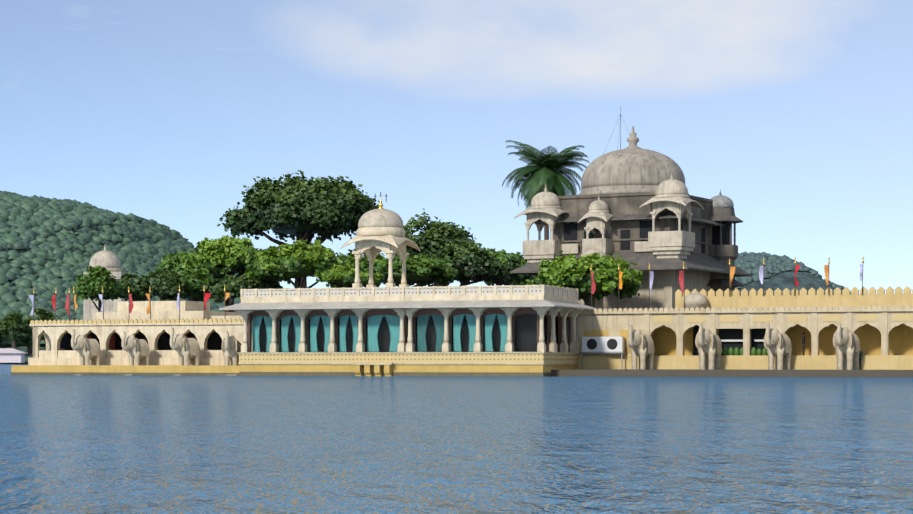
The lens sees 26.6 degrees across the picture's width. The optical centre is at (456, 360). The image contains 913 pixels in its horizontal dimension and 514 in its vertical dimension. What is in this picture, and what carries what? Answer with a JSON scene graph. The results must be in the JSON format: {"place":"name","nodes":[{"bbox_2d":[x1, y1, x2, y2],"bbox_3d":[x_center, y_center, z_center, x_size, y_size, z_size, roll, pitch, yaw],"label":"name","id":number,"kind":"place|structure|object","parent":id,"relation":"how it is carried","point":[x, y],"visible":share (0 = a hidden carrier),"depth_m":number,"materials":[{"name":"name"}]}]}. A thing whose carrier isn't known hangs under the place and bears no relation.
{"place":"outdoors","nodes":[
{"label":"outdoors","id":0,"kind":"place"},
{"bbox_2d":[0,362,27,363],"bbox_3d":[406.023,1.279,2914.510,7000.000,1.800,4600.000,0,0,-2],"label":"shore ground","id":1,"kind":"structure","parent":0,"point":[15,363],"depth_m":595.59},
{"bbox_2d":[0,320,3,344],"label":"tree","id":2,"kind":"object","parent":1,"relation":"on","point":[1,339],"visible":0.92,"depth_m":649.62,"materials":[{"name":"green plant"}]},
{"bbox_2d":[0,318,7,330],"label":"tree","id":3,"kind":"object","parent":1,"relation":"on","point":[2,325],"visible":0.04,"depth_m":661.99,"materials":[{"name":"green plant"}]},
{"bbox_2d":[0,348,25,362],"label":"building","id":4,"kind":"structure","parent":1,"relation":"on","point":[10,355],"depth_m":585.66,"materials":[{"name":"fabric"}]},
{"bbox_2d":[0,311,26,348],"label":"tree","id":5,"kind":"object","parent":1,"relation":"on","point":[14,332],"visible":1,"depth_m":625.81,"materials":[{"name":"green plant"}]},
{"bbox_2d":[17,315,43,354],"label":"tree","id":6,"kind":"object","parent":1,"relation":"on","point":[28,339],"visible":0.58,"depth_m":632.86,"materials":[{"name":"green plant"}]},
{"bbox_2d":[34,308,56,345],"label":"tree","id":7,"kind":"object","parent":1,"relation":"on","point":[42,313],"visible":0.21,"depth_m":657.15,"materials":[{"name":"green plant"}]},
{"bbox_2d":[0,221,154,361],"bbox_3d":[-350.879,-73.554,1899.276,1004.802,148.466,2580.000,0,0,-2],"label":"hill","id":8,"kind":"structure","parent":0,"point":[22,347],"depth_m":865.49,"materials":[{"name":"green plant"}]},
{"bbox_2d":[0,191,289,343],"bbox_3d":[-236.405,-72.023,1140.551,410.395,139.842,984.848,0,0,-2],"label":"hill forest trees","id":9,"kind":"object","parent":8,"relation":"on","point":[25,220],"visible":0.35,"depth_m":1017.82,"materials":[{"name":"green plant"}]},
{"bbox_2d":[83,247,125,320],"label":"domed pavilion","id":10,"kind":"structure","parent":0,"point":[109,260],"depth_m":226.62,"materials":[{"name":"stone"}]},
{"bbox_2d":[252,314,507,351],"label":"curtains","id":11,"kind":"object","parent":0,"point":[372,343],"visible":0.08,"depth_m":146.16,"materials":[{"name":"teal fabric"}]},
{"bbox_2d":[237,352,579,375],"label":"stone platform","id":12,"kind":"structure","parent":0,"point":[376,363],"depth_m":144.47,"materials":[{"name":"beige stone"}]},
{"bbox_2d":[248,308,570,351],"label":"pavilion window frames","id":13,"kind":"structure","parent":12,"relation":"on","point":[374,312],"depth_m":145.84,"materials":[{"name":"beige stone"}]},
{"bbox_2d":[236,306,582,351],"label":"pavilion columns","id":14,"kind":"structure","parent":12,"relation":"on","point":[409,313],"depth_m":144.72,"materials":[{"name":"beige stone"}]},
{"bbox_2d":[219,299,596,310],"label":"roof eave","id":15,"kind":"object","parent":14,"relation":"on","point":[410,304],"visible":0.85,"depth_m":144.02,"materials":[{"name":"beige stone"}]},
{"bbox_2d":[240,285,578,302],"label":"roof parapet","id":16,"kind":"structure","parent":15,"relation":"on","point":[479,292],"depth_m":144.80,"materials":[{"name":"beige stone"}]},
{"bbox_2d":[340,192,420,287],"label":"domed pavilion","id":17,"kind":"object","parent":16,"relation":"on","point":[380,229],"visible":0.98,"depth_m":146.31,"materials":[{"name":"beige stone"}]},
{"bbox_2d":[254,314,567,351],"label":"pavilion glass","id":18,"kind":"object","parent":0,"point":[419,338],"visible":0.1,"depth_m":145.66,"materials":[{"name":"glass"}]},
{"bbox_2d":[259,314,567,351],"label":"pavilion interior","id":19,"kind":"object","parent":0,"point":[526,327],"visible":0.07,"depth_m":145.47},
{"bbox_2d":[0,364,912,513],"bbox_3d":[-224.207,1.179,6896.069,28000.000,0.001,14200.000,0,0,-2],"label":"lake water","id":20,"kind":"structure","parent":0,"point":[121,444],"depth_m":26.75,"materials":[{"name":"blue liquid"}]},
{"bbox_2d":[0,0,912,294],"label":"sky","id":21,"kind":"structure","parent":0,"point":[800,112],"materials":[{"name":"blue"}]},
{"bbox_2d":[707,189,743,295],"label":"corner turret","id":22,"kind":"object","parent":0,"point":[722,249],"depth_m":169.28,"materials":[{"name":"grey stone"}]},
{"bbox_2d":[551,369,912,376],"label":"island ground","id":23,"kind":"structure","parent":0,"point":[712,373],"depth_m":138.00,"materials":[{"name":"stone"}]},
{"bbox_2d":[71,329,101,374],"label":"elephant","id":24,"kind":"object","parent":23,"relation":"on","point":[89,351],"visible":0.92,"depth_m":154.29},
{"bbox_2d":[72,266,124,311],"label":"tree","id":25,"kind":"object","parent":23,"relation":"on","point":[88,285],"visible":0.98,"depth_m":173.63,"materials":[{"name":"green plant"}]},
{"bbox_2d":[11,318,252,372],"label":"arcade wing","id":26,"kind":"structure","parent":23,"relation":"on","point":[205,333],"depth_m":155.38,"materials":[{"name":"beige stone"}]},
{"bbox_2d":[29,288,34,319],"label":"flag","id":27,"kind":"object","parent":26,"relation":"on","point":[31,298],"visible":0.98,"depth_m":161.07,"materials":[{"name":"white fabric"}]},
{"bbox_2d":[51,288,56,319],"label":"flag","id":28,"kind":"object","parent":26,"relation":"on","point":[53,299],"visible":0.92,"depth_m":160.40,"materials":[{"name":"red fabric"}]},
{"bbox_2d":[65,287,69,319],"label":"flag","id":29,"kind":"object","parent":26,"relation":"on","point":[67,306],"visible":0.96,"depth_m":159.87,"materials":[{"name":"red fabric"}]},
{"bbox_2d":[73,287,77,320],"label":"flag","id":30,"kind":"object","parent":26,"relation":"on","point":[75,305],"visible":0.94,"depth_m":159.72,"materials":[{"name":"orange fabric"}]},
{"bbox_2d":[98,286,103,318],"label":"flag","id":31,"kind":"object","parent":26,"relation":"on","point":[101,298],"visible":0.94,"depth_m":158.77,"materials":[{"name":"white fabric"}]},
{"bbox_2d":[49,334,207,349],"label":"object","id":32,"kind":"object","parent":26,"relation":"on","point":[112,343],"visible":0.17,"depth_m":160.02,"materials":[{"name":"red fabric"}]},
{"bbox_2d":[128,287,132,312],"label":"flag","id":33,"kind":"object","parent":26,"relation":"on","point":[130,304],"visible":0.94,"depth_m":158.04,"materials":[{"name":"red fabric"}]},
{"bbox_2d":[146,287,150,318],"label":"flag","id":34,"kind":"object","parent":26,"relation":"on","point":[149,304],"visible":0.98,"depth_m":157.31,"materials":[{"name":"orange fabric"}]},
{"bbox_2d":[176,285,180,319],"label":"flag","id":35,"kind":"object","parent":26,"relation":"on","point":[178,302],"visible":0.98,"depth_m":156.34,"materials":[{"name":"white fabric"}]},
{"bbox_2d":[203,286,210,319],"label":"flag","id":36,"kind":"object","parent":26,"relation":"on","point":[207,296],"visible":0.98,"depth_m":155.63,"materials":[{"name":"red fabric"}]},
{"bbox_2d":[224,285,229,317],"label":"flag","id":37,"kind":"object","parent":26,"relation":"on","point":[227,295],"visible":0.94,"depth_m":154.97,"materials":[{"name":"orange fabric"}]},
{"bbox_2d":[116,272,154,300],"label":"tree","id":38,"kind":"object","parent":23,"relation":"on","point":[139,289],"visible":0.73,"depth_m":177.71,"materials":[{"name":"green plant"}]},
{"bbox_2d":[121,331,150,374],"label":"elephant","id":39,"kind":"object","parent":23,"relation":"on","point":[138,350],"visible":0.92,"depth_m":152.75},
{"bbox_2d":[143,269,187,300],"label":"tree","id":40,"kind":"object","parent":23,"relation":"on","point":[164,284],"visible":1,"depth_m":174.08,"materials":[{"name":"green plant"}]},
{"bbox_2d":[93,301,242,320],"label":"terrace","id":41,"kind":"structure","parent":23,"relation":"on","point":[166,310],"depth_m":162.83,"materials":[{"name":"white stone"}]},
{"bbox_2d":[170,327,200,375],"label":"elephant","id":42,"kind":"object","parent":23,"relation":"on","point":[187,350],"visible":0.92,"depth_m":151.21},
{"bbox_2d":[155,248,222,300],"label":"tree","id":43,"kind":"object","parent":23,"relation":"on","point":[170,262],"visible":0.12,"depth_m":192.93,"materials":[{"name":"green plant"}]},
{"bbox_2d":[180,267,212,301],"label":"tree","id":44,"kind":"object","parent":23,"relation":"on","point":[198,279],"visible":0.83,"depth_m":178.18,"materials":[{"name":"green plant"}]},
{"bbox_2d":[182,235,264,311],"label":"lime tree","id":45,"kind":"object","parent":23,"relation":"on","point":[222,256],"visible":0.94,"depth_m":181.19,"materials":[{"name":"green plant"}]},
{"bbox_2d":[204,274,247,311],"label":"tree","id":46,"kind":"object","parent":23,"relation":"on","point":[234,285],"visible":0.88,"depth_m":173.81,"materials":[{"name":"green plant"}]},
{"bbox_2d":[220,331,240,375],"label":"elephant","id":47,"kind":"object","parent":23,"relation":"on","point":[231,346],"visible":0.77,"depth_m":149.83},
{"bbox_2d":[237,273,282,299],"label":"tree","id":48,"kind":"object","parent":23,"relation":"on","point":[262,282],"visible":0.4,"depth_m":178.01,"materials":[{"name":"green plant"}]},
{"bbox_2d":[11,372,551,376],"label":"stone platform","id":49,"kind":"structure","parent":23,"relation":"on","point":[525,374],"depth_m":146.61,"materials":[{"name":"beige stone"}]},
{"bbox_2d":[245,239,347,287],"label":"lime tree","id":50,"kind":"object","parent":23,"relation":"on","point":[298,260],"visible":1,"depth_m":175.77,"materials":[{"name":"green plant"}]},
{"bbox_2d":[217,170,378,287],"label":"tree","id":51,"kind":"object","parent":23,"relation":"on","point":[300,208],"visible":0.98,"depth_m":195.97,"materials":[{"name":"green plant"}]},
{"bbox_2d":[314,265,383,287],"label":"lime tree","id":52,"kind":"object","parent":23,"relation":"on","point":[338,276],"visible":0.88,"depth_m":173.38,"materials":[{"name":"green plant"}]},
{"bbox_2d":[344,249,385,286],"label":"tree","id":53,"kind":"object","parent":23,"relation":"on","point":[350,256],"visible":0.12,"depth_m":195.69,"materials":[{"name":"green plant"}]},
{"bbox_2d":[359,254,457,286],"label":"dark tree","id":54,"kind":"object","parent":23,"relation":"on","point":[422,271],"visible":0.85,"depth_m":187.34,"materials":[{"name":"green plant"}]},
{"bbox_2d":[394,209,478,285],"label":"dark tree","id":55,"kind":"object","parent":23,"relation":"on","point":[431,237],"visible":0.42,"depth_m":211.82,"materials":[{"name":"green plant"}]},
{"bbox_2d":[415,240,518,285],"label":"tree","id":56,"kind":"object","parent":23,"relation":"on","point":[473,263],"visible":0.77,"depth_m":197.96,"materials":[{"name":"green plant"}]},
{"bbox_2d":[484,275,534,285],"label":"tree","id":57,"kind":"object","parent":23,"relation":"on","point":[506,282],"visible":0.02,"depth_m":213.79,"materials":[{"name":"green plant"}]},
{"bbox_2d":[485,248,536,285],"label":"dark tree","id":58,"kind":"object","parent":23,"relation":"on","point":[502,255],"visible":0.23,"depth_m":202.92,"materials":[{"name":"green plant"}]},
{"bbox_2d":[520,275,539,284],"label":"tree","id":59,"kind":"object","parent":23,"relation":"on","point":[536,279],"depth_m":159.57,"materials":[{"name":"green plant"}]},
{"bbox_2d":[501,140,588,239],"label":"palm tree","id":60,"kind":"object","parent":23,"relation":"on","point":[541,171],"visible":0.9,"depth_m":185.13,"materials":[{"name":"green plant"}]},
{"bbox_2d":[532,250,645,309],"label":"tree","id":61,"kind":"object","parent":23,"relation":"on","point":[569,271],"visible":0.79,"depth_m":155.39,"materials":[{"name":"green plant"}]},
{"bbox_2d":[571,269,709,344],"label":"wall","id":62,"kind":"structure","parent":23,"relation":"on","point":[665,286],"depth_m":162.28,"materials":[{"name":"beige stone"}]},
{"bbox_2d":[510,251,751,276],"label":"lower roof eave","id":63,"kind":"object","parent":62,"relation":"attached to","point":[692,261],"depth_m":162.18,"materials":[{"name":"grey stone"}]},
{"bbox_2d":[550,192,712,271],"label":"building wall","id":64,"kind":"structure","parent":62,"relation":"on","point":[627,235],"depth_m":163.92,"materials":[{"name":"grey stone"}]},
{"bbox_2d":[514,172,703,262],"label":"domed balconies","id":65,"kind":"structure","parent":64,"relation":"attached to","point":[671,194],"depth_m":162.48,"materials":[{"name":"beige stone"}]},
{"bbox_2d":[535,213,724,227],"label":"eave","id":66,"kind":"object","parent":64,"relation":"attached to","point":[646,217],"visible":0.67,"depth_m":162.99,"materials":[{"name":"grey stone"}]},
{"bbox_2d":[578,126,688,194],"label":"dome","id":67,"kind":"structure","parent":64,"relation":"on","point":[632,167],"depth_m":164.73,"materials":[{"name":"grey stone"}]},
{"bbox_2d":[603,107,627,153],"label":"antenna mast","id":68,"kind":"object","parent":67,"relation":"attached to","point":[619,128],"visible":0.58,"depth_m":169.93,"materials":[{"name":"grey metal"}]},
{"bbox_2d":[627,323,654,368],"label":"elephant","id":69,"kind":"object","parent":23,"relation":"on","point":[640,345],"visible":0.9,"depth_m":145.07},
{"bbox_2d":[580,246,708,310],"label":"kiosk domes","id":70,"kind":"structure","parent":23,"relation":"on","point":[696,299],"depth_m":151.99,"materials":[{"name":"beige stone"}]},
{"bbox_2d":[695,322,721,369],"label":"elephant","id":71,"kind":"object","parent":23,"relation":"on","point":[708,344],"visible":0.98,"depth_m":143.32},
{"bbox_2d":[721,339,766,354],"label":"planter tables","id":72,"kind":"object","parent":23,"relation":"on","point":[732,351],"visible":0.42,"depth_m":144.92,"materials":[{"name":"green plant"}]},
{"bbox_2d":[577,305,912,369],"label":"arcade wing","id":73,"kind":"structure","parent":23,"relation":"on","point":[884,334],"depth_m":144.89,"materials":[{"name":"beige stone"}]},
{"bbox_2d":[590,265,595,306],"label":"flag","id":74,"kind":"object","parent":73,"relation":"on","point":[593,287],"visible":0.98,"depth_m":149.65,"materials":[{"name":"red fabric"}]},
{"bbox_2d":[580,336,625,368],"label":"air conditioner unit","id":75,"kind":"object","parent":73,"relation":"on","point":[602,344],"visible":0.98,"depth_m":147.43,"materials":[{"name":"white metal"}]},
{"bbox_2d":[618,264,622,308],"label":"flag","id":76,"kind":"object","parent":73,"relation":"on","point":[620,281],"visible":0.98,"depth_m":148.82,"materials":[{"name":"orange fabric"}]},
{"bbox_2d":[648,263,653,307],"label":"flag","id":77,"kind":"object","parent":73,"relation":"on","point":[651,274],"visible":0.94,"depth_m":148.03,"materials":[{"name":"white fabric"}]},
{"bbox_2d":[679,262,684,310],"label":"flag","id":78,"kind":"object","parent":73,"relation":"on","point":[681,278],"visible":0.9,"depth_m":147.14,"materials":[{"name":"red fabric"}]},
{"bbox_2d":[802,332,804,354],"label":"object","id":79,"kind":"structure","parent":73,"relation":"on","point":[803,341],"depth_m":144.20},
{"bbox_2d":[859,351,862,369],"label":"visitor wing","id":80,"kind":"structure","parent":73,"relation":"on","point":[860,355],"depth_m":140.90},
{"bbox_2d":[764,322,791,369],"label":"elephant","id":81,"kind":"object","parent":23,"relation":"on","point":[777,344],"visible":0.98,"depth_m":141.49},
{"bbox_2d":[675,286,912,310],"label":"crenellated wall","id":82,"kind":"structure","parent":23,"relation":"on","point":[720,298],"depth_m":149.99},
{"bbox_2d":[729,258,734,296],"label":"flag","id":83,"kind":"object","parent":82,"relation":"on","point":[731,271],"visible":1,"depth_m":151.88,"materials":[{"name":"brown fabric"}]},
{"bbox_2d":[759,259,764,295],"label":"flag","id":84,"kind":"object","parent":82,"relation":"on","point":[761,273],"visible":1,"depth_m":150.93,"materials":[{"name":"white fabric"}]},
{"bbox_2d":[794,257,799,295],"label":"flag","id":85,"kind":"object","parent":82,"relation":"on","point":[796,270],"visible":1,"depth_m":150.00,"materials":[{"name":"red fabric"}]},
{"bbox_2d":[824,258,829,294],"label":"flag","id":86,"kind":"object","parent":82,"relation":"on","point":[826,269],"visible":1,"depth_m":149.22,"materials":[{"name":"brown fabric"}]},
{"bbox_2d":[860,257,863,294],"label":"flag","id":87,"kind":"object","parent":82,"relation":"on","point":[861,273],"visible":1,"depth_m":148.30,"materials":[{"name":"white fabric"}]},
{"bbox_2d":[833,321,860,369],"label":"elephant","id":88,"kind":"object","parent":23,"relation":"on","point":[846,342],"visible":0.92,"depth_m":139.79},
{"bbox_2d":[737,266,835,295],"bbox_3d":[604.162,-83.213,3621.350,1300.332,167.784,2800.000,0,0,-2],"label":"hill","id":89,"kind":"structure","parent":0,"point":[806,280],"depth_m":2649.18,"materials":[{"name":"green plant"}]},
{"bbox_2d":[735,251,850,294],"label":"forest trees","id":90,"kind":"object","parent":89,"relation":"on","point":[748,262],"visible":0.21,"depth_m":2777.04,"materials":[{"name":"green plant"}]}
]}

